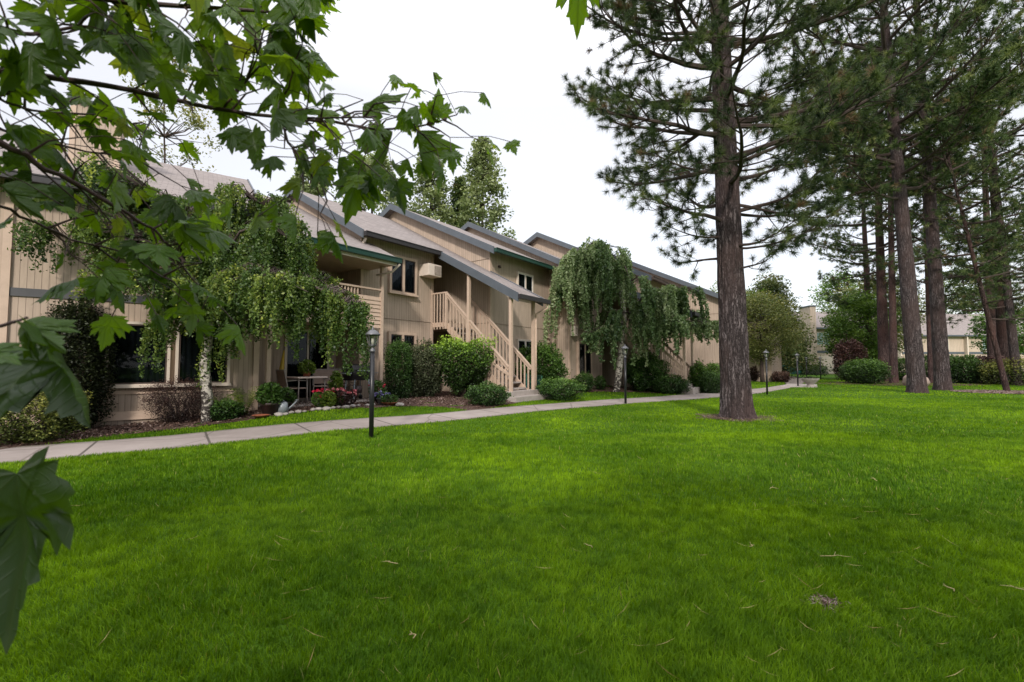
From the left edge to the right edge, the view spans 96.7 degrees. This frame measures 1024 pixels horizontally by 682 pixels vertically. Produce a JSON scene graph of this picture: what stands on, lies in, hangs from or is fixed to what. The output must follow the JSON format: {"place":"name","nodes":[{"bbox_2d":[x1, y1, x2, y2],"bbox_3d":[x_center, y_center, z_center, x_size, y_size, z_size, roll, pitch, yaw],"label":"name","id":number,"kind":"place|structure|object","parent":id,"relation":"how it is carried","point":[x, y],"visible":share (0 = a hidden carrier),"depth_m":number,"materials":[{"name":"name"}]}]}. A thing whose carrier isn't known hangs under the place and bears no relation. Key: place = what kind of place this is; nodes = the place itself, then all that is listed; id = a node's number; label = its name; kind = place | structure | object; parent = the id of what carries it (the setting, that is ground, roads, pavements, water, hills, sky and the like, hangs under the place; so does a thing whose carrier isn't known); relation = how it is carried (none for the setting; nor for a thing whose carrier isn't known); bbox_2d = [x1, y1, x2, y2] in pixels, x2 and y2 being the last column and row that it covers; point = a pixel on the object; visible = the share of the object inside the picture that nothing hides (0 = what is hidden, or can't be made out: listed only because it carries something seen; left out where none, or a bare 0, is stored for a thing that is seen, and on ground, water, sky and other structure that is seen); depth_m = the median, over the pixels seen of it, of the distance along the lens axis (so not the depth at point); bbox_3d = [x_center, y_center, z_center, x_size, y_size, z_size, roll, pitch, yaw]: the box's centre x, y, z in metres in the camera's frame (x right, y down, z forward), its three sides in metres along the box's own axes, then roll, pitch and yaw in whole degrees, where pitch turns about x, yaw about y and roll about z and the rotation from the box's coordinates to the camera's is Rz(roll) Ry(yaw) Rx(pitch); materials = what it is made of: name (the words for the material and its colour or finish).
{"place":"outdoors","nodes":[
{"label":"outdoors","id":0,"kind":"place"},
{"bbox_2d":[224,386,259,414],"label":"fern","id":1,"kind":"object","parent":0,"point":[249,402],"visible":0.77,"depth_m":10.38,"materials":[{"name":"green plant"}]},
{"bbox_2d":[0,373,1023,681],"bbox_3d":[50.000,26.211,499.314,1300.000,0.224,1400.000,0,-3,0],"label":"lawn","id":2,"kind":"structure","parent":0,"point":[522,571],"depth_m":3.11,"materials":[{"name":"green plant"}]},
{"bbox_2d":[120,53,222,171],"bbox_3d":[-16.456,-6.011,21.271,5.094,16.947,5.487,0,-3,0],"label":"tall tree","id":3,"kind":"object","parent":2,"relation":"on","point":[195,122],"visible":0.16,"depth_m":21.82,"materials":[{"name":"green plant"}]},
{"bbox_2d":[0,391,517,448],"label":"planting bed","id":4,"kind":"object","parent":2,"relation":"on","point":[443,394],"visible":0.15,"depth_m":9.86,"materials":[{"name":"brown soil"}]},
{"bbox_2d":[0,390,92,444],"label":"shrub","id":5,"kind":"object","parent":4,"relation":"on","point":[52,422],"visible":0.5,"depth_m":7.34,"materials":[{"name":"green plant"}]},
{"bbox_2d":[35,290,119,430],"bbox_3d":[-8.549,0.312,8.951,1.069,2.975,1.200,0,-3,0],"label":"shrub","id":6,"kind":"object","parent":4,"relation":"on","point":[83,312],"visible":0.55,"depth_m":8.86,"materials":[{"name":"green plant"}]},
{"bbox_2d":[136,375,220,423],"bbox_3d":[-7.148,1.272,9.786,1.396,1.089,1.389,0,-3,0],"label":"shrub","id":7,"kind":"object","parent":4,"relation":"on","point":[184,416],"visible":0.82,"depth_m":9.58,"materials":[{"name":"brown plant"}]},
{"bbox_2d":[0,152,374,422],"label":"weeping birch","id":8,"kind":"object","parent":4,"relation":"on","point":[263,279],"visible":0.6,"depth_m":8.89,"materials":[{"name":"green plant"}]},
{"bbox_2d":[208,397,245,420],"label":"shrub","id":9,"kind":"object","parent":4,"relation":"on","point":[236,411],"visible":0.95,"depth_m":9.69,"materials":[{"name":"green plant"}]},
{"bbox_2d":[210,394,249,413],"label":"fern","id":10,"kind":"object","parent":4,"relation":"on","point":[230,400],"visible":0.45,"depth_m":9.97,"materials":[{"name":"green plant"}]},
{"bbox_2d":[254,381,284,414],"bbox_3d":[-5.456,1.272,10.262,0.623,0.755,0.614,0,-3,0],"label":"flower pot","id":11,"kind":"object","parent":4,"relation":"on","point":[271,404],"visible":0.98,"depth_m":10.11,"materials":[{"name":"green plant"}]},
{"bbox_2d":[277,400,297,412],"bbox_3d":[-5.174,1.480,10.424,0.538,0.328,0.240,2,-3,-34],"label":"watering can","id":12,"kind":"object","parent":4,"relation":"on","point":[283,407],"visible":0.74,"depth_m":10.31,"materials":[{"name":"metal"}]},
{"bbox_2d":[283,387,296,406],"bbox_3d":[-5.410,1.363,10.899,0.492,0.569,0.491,0,-3,0],"label":"flower pot","id":13,"kind":"object","parent":4,"relation":"on","point":[291,398],"visible":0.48,"depth_m":10.85,"materials":[{"name":"green plant"}]},
{"bbox_2d":[311,388,334,407],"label":"flowering plant","id":14,"kind":"object","parent":4,"relation":"on","point":[317,395],"visible":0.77,"depth_m":11.08,"materials":[{"name":"green plant"}]},
{"bbox_2d":[320,390,336,406],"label":"flowering plant","id":15,"kind":"object","parent":4,"relation":"on","point":[333,397],"visible":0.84,"depth_m":11.08,"materials":[{"name":"green plant"}]},
{"bbox_2d":[328,370,343,389],"bbox_3d":[-4.660,1.223,12.035,0.427,0.892,0.414,0,-3,0],"label":"flower pot","id":16,"kind":"object","parent":4,"relation":"on","point":[337,378],"visible":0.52,"depth_m":11.98,"materials":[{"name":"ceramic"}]},
{"bbox_2d":[330,390,347,405],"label":"flowering plant","id":17,"kind":"object","parent":4,"relation":"on","point":[338,392],"visible":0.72,"depth_m":11.31,"materials":[{"name":"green plant"}]},
{"bbox_2d":[339,387,356,404],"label":"flowering plant","id":18,"kind":"object","parent":4,"relation":"on","point":[351,393],"visible":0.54,"depth_m":11.64,"materials":[{"name":"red plant"}]},
{"bbox_2d":[368,380,386,402],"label":"flowering plant","id":19,"kind":"object","parent":4,"relation":"on","point":[380,385],"visible":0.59,"depth_m":12.77,"materials":[{"name":"green plant"}]},
{"bbox_2d":[374,390,390,403],"bbox_3d":[-3.545,1.530,12.426,0.486,0.366,0.418,0,-3,0],"label":"flower pot","id":20,"kind":"object","parent":4,"relation":"on","point":[377,395],"visible":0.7,"depth_m":12.33,"materials":[{"name":"plant"}]},
{"bbox_2d":[380,394,398,404],"bbox_3d":[-3.304,1.562,12.241,0.520,0.299,0.543,0,-3,0],"label":"flower pot","id":21,"kind":"object","parent":4,"relation":"on","point":[385,401],"visible":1,"depth_m":12.14,"materials":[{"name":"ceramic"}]},
{"bbox_2d":[383,335,414,398],"bbox_3d":[-3.551,0.844,14.274,0.959,2.073,0.981,0,-3,0],"label":"shrub","id":22,"kind":"object","parent":4,"relation":"on","point":[400,389],"visible":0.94,"depth_m":14.04,"materials":[{"name":"green plant"}]},
{"bbox_2d":[405,337,442,397],"bbox_3d":[-2.889,0.871,14.944,1.356,2.080,1.342,0,-3,0],"label":"shrub","id":23,"kind":"object","parent":4,"relation":"on","point":[424,387],"visible":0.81,"depth_m":14.60,"materials":[{"name":"green plant"}]},
{"bbox_2d":[422,334,497,396],"bbox_3d":[-1.766,0.837,15.059,2.688,2.187,2.128,0,-3,0],"label":"shrub","id":24,"kind":"object","parent":4,"relation":"on","point":[456,369],"visible":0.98,"depth_m":14.66,"materials":[{"name":"green plant"}]},
{"bbox_2d":[463,380,513,406],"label":"shrub","id":25,"kind":"object","parent":4,"relation":"on","point":[498,394],"visible":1,"depth_m":12.77,"materials":[{"name":"green plant"}]},
{"bbox_2d":[0,0,599,654],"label":"maple tree","id":26,"kind":"object","parent":2,"relation":"on","point":[36,492],"visible":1,"depth_m":1.01,"materials":[{"name":"green plant"}]},
{"bbox_2d":[289,162,328,196],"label":"tree","id":27,"kind":"object","parent":2,"relation":"on","point":[307,185],"visible":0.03,"depth_m":43.91,"materials":[{"name":"green plant"}]},
{"bbox_2d":[331,151,410,214],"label":"tree","id":28,"kind":"object","parent":2,"relation":"on","point":[368,161],"visible":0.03,"depth_m":40.23,"materials":[{"name":"green plant"}]},
{"bbox_2d":[365,326,379,437],"bbox_3d":[-2.422,0.750,7.875,0.264,2.045,0.264,0,-3,0],"label":"lamp post","id":29,"kind":"object","parent":2,"relation":"on","point":[372,340],"visible":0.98,"depth_m":7.84,"materials":[{"name":"black metal"}]},
{"bbox_2d":[0,95,781,429],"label":"apartment building","id":30,"kind":"structure","parent":2,"relation":"on","point":[410,277],"depth_m":14.96,"materials":[{"name":"beige"}]},
{"bbox_2d":[102,321,171,388],"bbox_3d":[-7.950,0.290,9.695,1.140,1.400,0.148,2,-3,-35],"label":"window","id":31,"kind":"structure","parent":30,"relation":"in","point":[128,372],"depth_m":9.69,"materials":[{"name":"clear glass"}]},
{"bbox_2d":[115,212,184,269],"bbox_3d":[-7.585,-2.139,10.072,1.840,1.100,0.148,2,-3,-35],"label":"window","id":32,"kind":"structure","parent":30,"relation":"in","point":[121,260],"depth_m":9.72,"materials":[{"name":"black glass"}]},
{"bbox_2d":[174,324,230,386],"bbox_3d":[-7.011,0.323,10.352,1.090,1.400,0.148,2,-3,-35],"label":"window","id":33,"kind":"structure","parent":30,"relation":"in","point":[187,348],"depth_m":10.25,"materials":[{"name":"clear glass"}]},
{"bbox_2d":[276,369,307,403],"bbox_3d":[-5.806,1.210,11.998,0.591,0.916,0.628,-3,-4,43],"label":"patio chair","id":34,"kind":"object","parent":30,"relation":"on","point":[282,379],"visible":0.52,"depth_m":11.85,"materials":[{"name":"beige fabric"}]},
{"bbox_2d":[283,328,328,397],"bbox_3d":[-6.320,0.689,14.059,0.058,2.110,1.440,-2,-4,36],"label":"sliding door","id":35,"kind":"structure","parent":30,"relation":"in","point":[309,352],"depth_m":13.99,"materials":[{"name":"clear glass"}]},
{"bbox_2d":[286,376,327,404],"bbox_3d":[-5.619,1.324,12.325,0.840,0.721,0.840,-2,-4,36],"label":"patio table","id":36,"kind":"object","parent":30,"relation":"on","point":[300,377],"visible":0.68,"depth_m":12.38,"materials":[{"name":"metal"}]},
{"bbox_2d":[297,359,316,376],"bbox_3d":[-5.566,0.725,12.368,0.518,0.479,0.538,0,-3,0],"label":"flower pot","id":37,"kind":"object","parent":36,"relation":"on","point":[303,367],"visible":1,"depth_m":12.28,"materials":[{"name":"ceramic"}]},
{"bbox_2d":[312,369,333,396],"bbox_3d":[-5.482,1.272,13.256,0.591,0.916,0.628,1,-3,-25],"label":"patio chair","id":38,"kind":"object","parent":30,"relation":"on","point":[324,372],"visible":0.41,"depth_m":13.46,"materials":[{"name":"wood"}]},
{"bbox_2d":[340,364,377,398],"bbox_3d":[-4.572,1.213,13.493,0.561,1.059,1.240,-2,-3,30],"label":"barbecue grill","id":39,"kind":"object","parent":30,"relation":"on","point":[354,376],"visible":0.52,"depth_m":13.29,"materials":[{"name":"black metal"}]},
{"bbox_2d":[387,331,416,371],"bbox_3d":[-3.712,0.369,15.457,0.148,1.330,1.260,-2,-4,36],"label":"window","id":40,"kind":"structure","parent":30,"relation":"in","point":[391,336],"depth_m":15.43,"materials":[{"name":"black glass"}]},
{"bbox_2d":[388,253,418,296],"bbox_3d":[-3.712,-2.228,15.587,0.148,1.330,1.260,-2,-4,36],"label":"window","id":41,"kind":"structure","parent":30,"relation":"in","point":[403,281],"depth_m":15.59,"materials":[{"name":"black glass"}]},
{"bbox_2d":[516,339,530,364],"bbox_3d":[0.535,0.457,18.522,0.098,1.040,1.120,-2,-4,36],"label":"window","id":42,"kind":"structure","parent":30,"relation":"in","point":[519,342],"depth_m":18.38,"materials":[{"name":"glass"}]},
{"bbox_2d":[516,271,533,292],"bbox_3d":[0.535,-2.274,18.659,0.098,0.990,1.120,-2,-4,36],"label":"window","id":43,"kind":"structure","parent":30,"relation":"in","point":[526,281],"depth_m":18.63,"materials":[{"name":"glass"}]},
{"bbox_2d":[577,341,593,376],"bbox_3d":[3.305,0.815,20.565,0.148,1.550,1.390,-2,-4,36],"label":"window","id":44,"kind":"structure","parent":30,"relation":"in","point":[584,360],"depth_m":20.51,"materials":[{"name":"black glass"}]},
{"bbox_2d":[0,377,803,463],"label":"footpath","id":45,"kind":"structure","parent":2,"relation":"on","point":[25,453],"depth_m":8.53,"materials":[{"name":"concrete"}]},
{"bbox_2d":[406,146,457,226],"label":"deciduous tree","id":46,"kind":"object","parent":2,"relation":"on","point":[437,203],"visible":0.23,"depth_m":42.06,"materials":[{"name":"green plant"}]},
{"bbox_2d":[447,175,470,227],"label":"pine tree","id":47,"kind":"object","parent":2,"relation":"on","point":[456,194],"visible":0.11,"depth_m":45.34,"materials":[{"name":"green plant"}]},
{"bbox_2d":[454,137,516,239],"bbox_3d":[-2.513,-7.557,40.577,9.316,21.966,8.594,1,-3,-25],"label":"deciduous tree","id":48,"kind":"object","parent":2,"relation":"on","point":[481,175],"visible":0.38,"depth_m":39.87,"materials":[{"name":"green plant"}]},
{"bbox_2d":[66,389,1023,677],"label":"fallen needles","id":49,"kind":"object","parent":2,"relation":"on","point":[620,591],"visible":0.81,"depth_m":2.50,"materials":[{"name":"plant"}]},
{"bbox_2d":[547,386,697,399],"bbox_3d":[3.323,2.135,19.048,9.787,0.229,4.398,2,-3,-31],"label":"planting bed","id":50,"kind":"object","parent":2,"relation":"on","point":[610,389],"visible":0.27,"depth_m":20.19,"materials":[{"name":"brown soil"}]},
{"bbox_2d":[515,340,570,391],"bbox_3d":[1.107,1.005,17.714,2.444,2.157,1.532,0,-3,0],"label":"shrub","id":51,"kind":"object","parent":50,"relation":"on","point":[551,365],"visible":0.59,"depth_m":17.38,"materials":[{"name":"green plant"}]},
{"bbox_2d":[535,376,586,400],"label":"shrub","id":52,"kind":"object","parent":50,"relation":"on","point":[570,387],"visible":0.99,"depth_m":15.11,"materials":[{"name":"green plant"}]},
{"bbox_2d":[574,371,595,391],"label":"shrub","id":53,"kind":"object","parent":50,"relation":"on","point":[589,381],"visible":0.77,"depth_m":18.74,"materials":[{"name":"green plant"}]},
{"bbox_2d":[594,375,606,389],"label":"shrub","id":54,"kind":"object","parent":50,"relation":"on","point":[600,385],"visible":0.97,"depth_m":20.21,"materials":[{"name":"green plant"}]},
{"bbox_2d":[542,237,718,391],"bbox_3d":[5.107,-1.096,20.087,7.699,6.872,4.948,0,-3,0],"label":"weeping birch","id":55,"kind":"object","parent":50,"relation":"on","point":[593,269],"visible":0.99,"depth_m":18.87,"materials":[{"name":"green plant"}]},
{"bbox_2d":[623,349,671,391],"bbox_3d":[5.960,1.330,20.466,2.158,2.024,2.367,0,-3,0],"label":"shrub","id":56,"kind":"object","parent":50,"relation":"on","point":[635,374],"visible":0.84,"depth_m":19.97,"materials":[{"name":"green plant"}]},
{"bbox_2d":[651,373,691,393],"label":"shrub","id":57,"kind":"object","parent":50,"relation":"on","point":[680,386],"visible":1,"depth_m":19.27,"materials":[{"name":"green plant"}]},
{"bbox_2d":[621,345,628,403],"bbox_3d":[3.667,1.106,14.739,0.264,2.045,0.264,0,-3,-2],"label":"lamp post","id":58,"kind":"object","parent":2,"relation":"on","point":[625,377],"visible":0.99,"depth_m":14.70,"materials":[{"name":"metal"}]},
{"bbox_2d":[687,358,708,392],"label":"shrub","id":59,"kind":"object","parent":2,"relation":"on","point":[698,368],"visible":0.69,"depth_m":20.32,"materials":[{"name":"green plant"}]},
{"bbox_2d":[696,370,719,392],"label":"shrub","id":60,"kind":"object","parent":2,"relation":"on","point":[713,387],"visible":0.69,"depth_m":19.94,"materials":[{"name":"green plant"}]},
{"bbox_2d":[696,413,781,422],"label":"needle litter","id":61,"kind":"object","parent":2,"relation":"on","point":[712,415],"visible":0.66,"depth_m":10.70,"materials":[{"name":"brown plant"}]},
{"bbox_2d":[750,365,759,380],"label":"shrub","id":62,"kind":"object","parent":2,"relation":"on","point":[754,376],"visible":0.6,"depth_m":33.26,"materials":[{"name":"green plant"}]},
{"bbox_2d":[560,0,965,419],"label":"pine tree","id":63,"kind":"object","parent":2,"relation":"on","point":[715,30],"visible":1,"depth_m":10.69,"materials":[{"name":"green plant"}]},
{"bbox_2d":[763,350,768,394],"bbox_3d":[10.872,1.362,19.439,0.264,2.045,0.264,0,-3,7],"label":"lamp post","id":64,"kind":"object","parent":2,"relation":"on","point":[766,359],"visible":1,"depth_m":19.41,"materials":[{"name":"metal"}]},
{"bbox_2d":[746,286,801,360],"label":"park tree","id":65,"kind":"object","parent":2,"relation":"on","point":[762,311],"depth_m":38.58,"materials":[{"name":"green plant"}]},
{"bbox_2d":[746,290,813,381],"bbox_3d":[17.635,-0.301,32.092,6.739,6.641,6.851,0,-3,0],"label":"park tree","id":66,"kind":"object","parent":2,"relation":"on","point":[780,324],"visible":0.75,"depth_m":31.05,"materials":[{"name":"green plant"}]},
{"bbox_2d":[771,371,790,381],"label":"shrub","id":67,"kind":"object","parent":2,"relation":"on","point":[781,376],"visible":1,"depth_m":32.12,"materials":[{"name":"brown plant"}]},
{"bbox_2d":[747,272,832,377],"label":"deciduous tree","id":68,"kind":"object","parent":2,"relation":"on","point":[773,285],"visible":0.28,"depth_m":42.54,"materials":[{"name":"green plant"}]},
{"bbox_2d":[780,384,816,386],"bbox_3d":[17.073,2.666,27.038,1.754,0.080,4.814,-2,-3,33],"label":"concrete pad","id":69,"kind":"object","parent":2,"relation":"on","point":[795,385],"visible":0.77,"depth_m":26.68,"materials":[{"name":"grey concrete"}]},
{"bbox_2d":[801,377,819,386],"bbox_3d":[16.670,2.267,25.444,0.900,0.607,0.900,1,-3,-17],"label":"stone planter","id":70,"kind":"object","parent":69,"relation":"on","point":[810,381],"visible":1,"depth_m":25.25,"materials":[{"name":"grey stone"}]},
{"bbox_2d":[800,364,831,374],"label":"shrub","id":71,"kind":"object","parent":2,"relation":"on","point":[813,372],"visible":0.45,"depth_m":52.55,"materials":[{"name":"green plant"}]},
{"bbox_2d":[801,592,849,611],"bbox_3d":[1.697,1.407,2.451,0.229,0.052,0.179,1,-3,-21],"label":"dead grass patch","id":72,"kind":"object","parent":2,"relation":"on","point":[823,602],"visible":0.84,"depth_m":2.45,"materials":[{"name":"brown plant"}]},
{"bbox_2d":[791,305,864,373],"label":"tower building","id":73,"kind":"structure","parent":2,"relation":"on","point":[810,310],"depth_m":56.92,"materials":[{"name":"beige"}]},
{"bbox_2d":[817,356,837,372],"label":"garage door","id":74,"kind":"structure","parent":73,"relation":"in","point":[829,359],"depth_m":56.88,"materials":[{"name":"beige"}]},
{"bbox_2d":[807,269,861,311],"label":"distant tree","id":75,"kind":"object","parent":2,"relation":"on","point":[825,289],"visible":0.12,"depth_m":86.63,"materials":[{"name":"green plant"}]},
{"bbox_2d":[832,335,868,379],"bbox_3d":[26.654,1.320,36.049,2.290,3.715,2.345,0,-3,0],"label":"shrub","id":76,"kind":"object","parent":2,"relation":"on","point":[853,347],"visible":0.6,"depth_m":35.68,"materials":[{"name":"brown plant"}]},
{"bbox_2d":[818,290,900,360],"bbox_3d":[30.586,-0.613,39.991,6.271,8.044,6.510,0,-3,0],"label":"park tree","id":77,"kind":"object","parent":2,"relation":"on","point":[838,325],"visible":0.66,"depth_m":39.47,"materials":[{"name":"green plant"}]},
{"bbox_2d":[807,143,924,372],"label":"pine tree","id":78,"kind":"object","parent":2,"relation":"on","point":[866,270],"visible":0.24,"depth_m":40.26,"materials":[{"name":"green plant"}]},
{"bbox_2d":[823,270,925,357],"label":"park tree","id":79,"kind":"object","parent":2,"relation":"on","point":[900,340],"visible":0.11,"depth_m":46.68,"materials":[{"name":"green plant"}]},
{"bbox_2d":[734,0,1023,392],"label":"pine tree","id":80,"kind":"object","parent":2,"relation":"on","point":[970,92],"visible":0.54,"depth_m":20.18,"materials":[{"name":"green plant"}]},
{"bbox_2d":[818,380,997,385],"bbox_3d":[35.725,2.942,32.969,32.730,0.047,7.906,1,-3,-18],"label":"planting bed","id":81,"kind":"object","parent":2,"relation":"on","point":[894,384],"visible":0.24,"depth_m":29.64,"materials":[{"name":"brown soil"}]},
{"bbox_2d":[837,357,892,383],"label":"shrub","id":82,"kind":"object","parent":81,"relation":"on","point":[851,373],"visible":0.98,"depth_m":29.50,"materials":[{"name":"green plant"}]},
{"bbox_2d":[784,51,972,380],"bbox_3d":[28.282,-9.529,35.636,11.792,25.520,10.970,-3,-4,41],"label":"pine tree","id":83,"kind":"object","parent":81,"relation":"on","point":[882,329],"visible":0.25,"depth_m":34.42,"materials":[{"name":"green plant"}]},
{"bbox_2d":[828,17,955,382],"bbox_3d":[26.048,-9.627,31.439,8.031,25.278,7.116,0,-3,0],"label":"pine tree","id":84,"kind":"object","parent":81,"relation":"on","point":[893,356],"visible":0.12,"depth_m":31.05,"materials":[{"name":"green plant"}]},
{"bbox_2d":[898,354,927,379],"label":"shrub","id":85,"kind":"object","parent":81,"relation":"on","point":[901,366],"visible":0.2,"depth_m":35.48,"materials":[{"name":"green plant"}]},
{"bbox_2d":[856,58,1013,382],"bbox_3d":[28.072,-8.862,30.211,8.786,23.625,9.132,-1,-3,16],"label":"pine tree","id":86,"kind":"object","parent":81,"relation":"on","point":[883,264],"visible":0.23,"depth_m":30.45,"materials":[{"name":"green plant"}]},
{"bbox_2d":[914,18,1023,376],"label":"pine tree","id":87,"kind":"object","parent":81,"relation":"on","point":[1001,333],"visible":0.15,"depth_m":31.09,"materials":[{"name":"green plant"}]},
{"bbox_2d":[950,354,988,383],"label":"shrub","id":88,"kind":"object","parent":81,"relation":"on","point":[963,362],"visible":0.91,"depth_m":29.61,"materials":[{"name":"green plant"}]},
{"bbox_2d":[920,75,1023,377],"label":"pine tree","id":89,"kind":"object","parent":81,"relation":"on","point":[990,351],"visible":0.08,"depth_m":36.01,"materials":[{"name":"green plant"}]},
{"bbox_2d":[961,353,1007,383],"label":"shrub","id":90,"kind":"object","parent":81,"relation":"on","point":[984,358],"visible":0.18,"depth_m":29.91,"materials":[{"name":"green plant"}]},
{"bbox_2d":[973,356,1023,385],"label":"shrub","id":91,"kind":"object","parent":81,"relation":"on","point":[1006,363],"visible":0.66,"depth_m":28.09,"materials":[{"name":"green plant"}]},
{"bbox_2d":[802,0,1023,390],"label":"pine tree","id":92,"kind":"object","parent":2,"relation":"on","point":[942,379],"visible":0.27,"depth_m":22.54,"materials":[{"name":"green plant"}]},
{"bbox_2d":[873,314,1023,371],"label":"long building","id":93,"kind":"structure","parent":2,"relation":"on","point":[959,341],"depth_m":63.08,"materials":[{"name":"beige"}]},
{"bbox_2d":[921,264,984,313],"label":"distant tree","id":94,"kind":"object","parent":2,"relation":"on","point":[968,285],"visible":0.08,"depth_m":83.89,"materials":[{"name":"green plant"}]},
{"bbox_2d":[888,69,1023,390],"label":"pine tree","id":95,"kind":"object","parent":2,"relation":"on","point":[1015,203],"visible":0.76,"depth_m":21.25,"materials":[{"name":"green plant"}]},
{"bbox_2d":[906,0,1023,385],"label":"pine tree","id":96,"kind":"object","parent":2,"relation":"on","point":[1012,338],"visible":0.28,"depth_m":27.46,"materials":[{"name":"green plant"}]},
{"bbox_2d":[917,0,1023,283],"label":"pine tree","id":97,"kind":"object","parent":2,"relation":"on","point":[985,274],"visible":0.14,"depth_m":27.47,"materials":[{"name":"green plant"}]},
{"bbox_2d":[949,389,1023,393],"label":"needle litter","id":98,"kind":"object","parent":2,"relation":"on","point":[998,391],"visible":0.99,"depth_m":20.52,"materials":[{"name":"brown plant"}]},
{"bbox_2d":[964,305,1023,354],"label":"park tree","id":99,"kind":"object","parent":2,"relation":"on","point":[975,328],"visible":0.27,"depth_m":50.77,"materials":[{"name":"green plant"}]},
{"bbox_2d":[0,0,1023,313],"label":"sky","id":100,"kind":"structure","parent":0,"point":[516,53],"materials":[{"name":"white"}]},
{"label":"planting bed","id":101,"kind":"structure","parent":0,"visible":0},
{"bbox_2d":[704,360,719,384],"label":"shrub","id":102,"kind":"object","parent":101,"relation":"on","point":[713,367],"visible":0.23,"depth_m":22.32,"materials":[{"name":"green plant"}]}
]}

